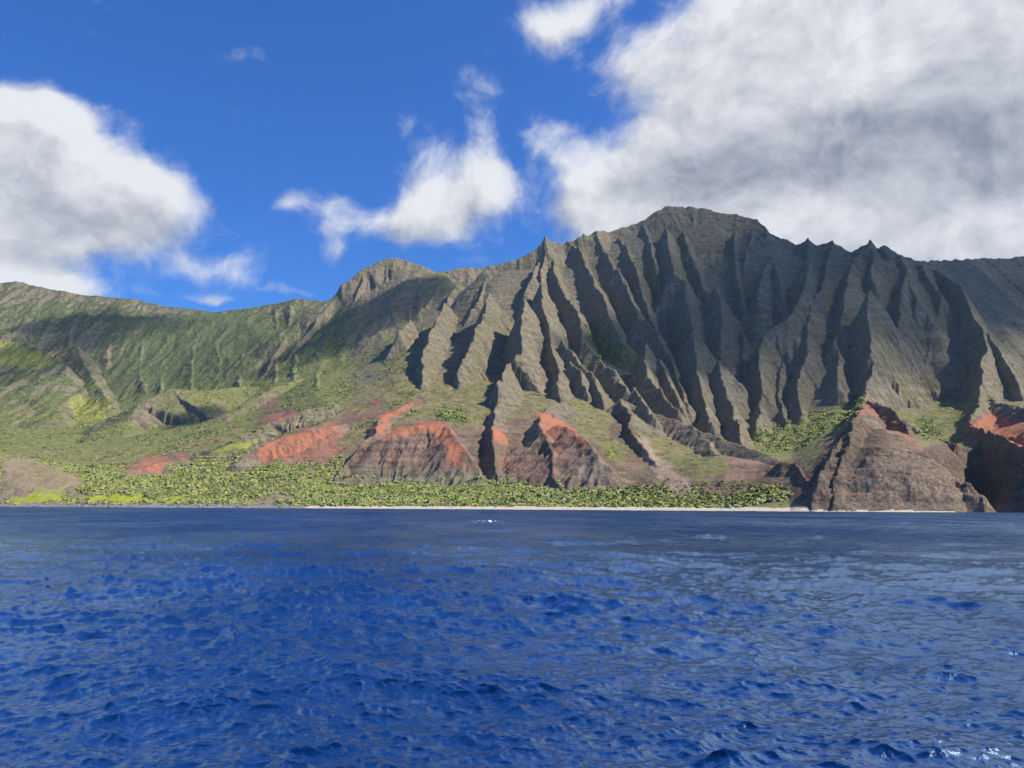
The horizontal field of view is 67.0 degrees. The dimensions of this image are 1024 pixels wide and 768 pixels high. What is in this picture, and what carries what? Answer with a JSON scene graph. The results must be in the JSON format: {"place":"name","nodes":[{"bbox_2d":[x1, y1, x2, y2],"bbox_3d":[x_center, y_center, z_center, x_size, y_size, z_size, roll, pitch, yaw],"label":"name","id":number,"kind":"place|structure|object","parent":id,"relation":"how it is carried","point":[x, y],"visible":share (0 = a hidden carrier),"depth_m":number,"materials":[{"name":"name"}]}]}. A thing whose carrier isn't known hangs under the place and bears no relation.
{"place":"outdoors","nodes":[
{"label":"outdoors","id":0,"kind":"place"},
{"bbox_2d":[0,258,487,428],"bbox_3d":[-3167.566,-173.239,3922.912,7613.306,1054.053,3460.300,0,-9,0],"label":"valley wall","id":1,"kind":"structure","parent":0,"point":[65,345],"depth_m":3440.84,"materials":[{"name":"green plant"}]},
{"bbox_2d":[0,460,829,509],"bbox_3d":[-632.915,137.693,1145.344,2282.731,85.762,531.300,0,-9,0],"label":"coastal plain","id":2,"kind":"structure","parent":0,"point":[20,483],"depth_m":1196.96,"materials":[{"name":"green plant"}]},
{"bbox_2d":[0,454,794,507],"bbox_3d":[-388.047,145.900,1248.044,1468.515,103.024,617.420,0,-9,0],"label":"coastal scrub","id":3,"kind":"object","parent":2,"relation":"on","point":[483,499],"visible":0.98,"depth_m":1241.37,"materials":[{"name":"green plant"}]},
{"bbox_2d":[0,501,1019,511],"bbox_3d":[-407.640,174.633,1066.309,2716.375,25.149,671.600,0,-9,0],"label":"beach","id":4,"kind":"structure","parent":0,"point":[219,505],"depth_m":1091.65,"materials":[{"name":"beige sand"}]},
{"bbox_2d":[0,507,1023,767],"bbox_3d":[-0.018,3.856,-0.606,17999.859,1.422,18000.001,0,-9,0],"label":"sea","id":5,"kind":"structure","parent":0,"point":[150,637],"depth_m":23.64,"materials":[{"name":"liquid"}]},
{"bbox_2d":[0,334,1023,489],"bbox_3d":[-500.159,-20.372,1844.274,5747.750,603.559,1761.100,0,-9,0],"label":"hills","id":6,"kind":"structure","parent":0,"point":[548,446],"depth_m":1649.05,"materials":[{"name":"green plant"}]},
{"bbox_2d":[0,297,419,468],"bbox_3d":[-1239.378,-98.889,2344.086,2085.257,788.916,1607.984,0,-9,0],"label":"valley scrub","id":7,"kind":"object","parent":6,"relation":"on","point":[147,442],"visible":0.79,"depth_m":2136.21,"materials":[{"name":"green plant"}]},
{"bbox_2d":[280,378,1020,467],"bbox_3d":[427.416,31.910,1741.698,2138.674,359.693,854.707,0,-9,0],"label":"hill scrub","id":8,"kind":"object","parent":6,"relation":"on","point":[632,422],"visible":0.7,"depth_m":1729.82,"materials":[{"name":"green plant"}]},
{"bbox_2d":[435,324,942,454],"bbox_3d":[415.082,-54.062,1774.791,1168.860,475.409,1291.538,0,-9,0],"label":"gully thicket","id":9,"kind":"object","parent":6,"relation":"on","point":[926,428],"visible":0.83,"depth_m":1756.57,"materials":[{"name":"green plant"}]},
{"bbox_2d":[0,0,1023,311],"label":"sky","id":10,"kind":"structure","parent":0,"point":[203,155],"materials":[{"name":"blue"}]},
{"bbox_2d":[395,206,1023,426],"bbox_3d":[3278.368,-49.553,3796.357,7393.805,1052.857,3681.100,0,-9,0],"label":"mountain","id":11,"kind":"structure","parent":0,"point":[718,312],"depth_m":2373.39,"materials":[{"name":"grey stone"}]},
{"bbox_2d":[830,395,1023,511],"bbox_3d":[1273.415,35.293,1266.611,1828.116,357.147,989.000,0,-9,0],"label":"headland","id":12,"kind":"structure","parent":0,"point":[883,457],"depth_m":970.20,"materials":[{"name":"brown stone"}]}
]}

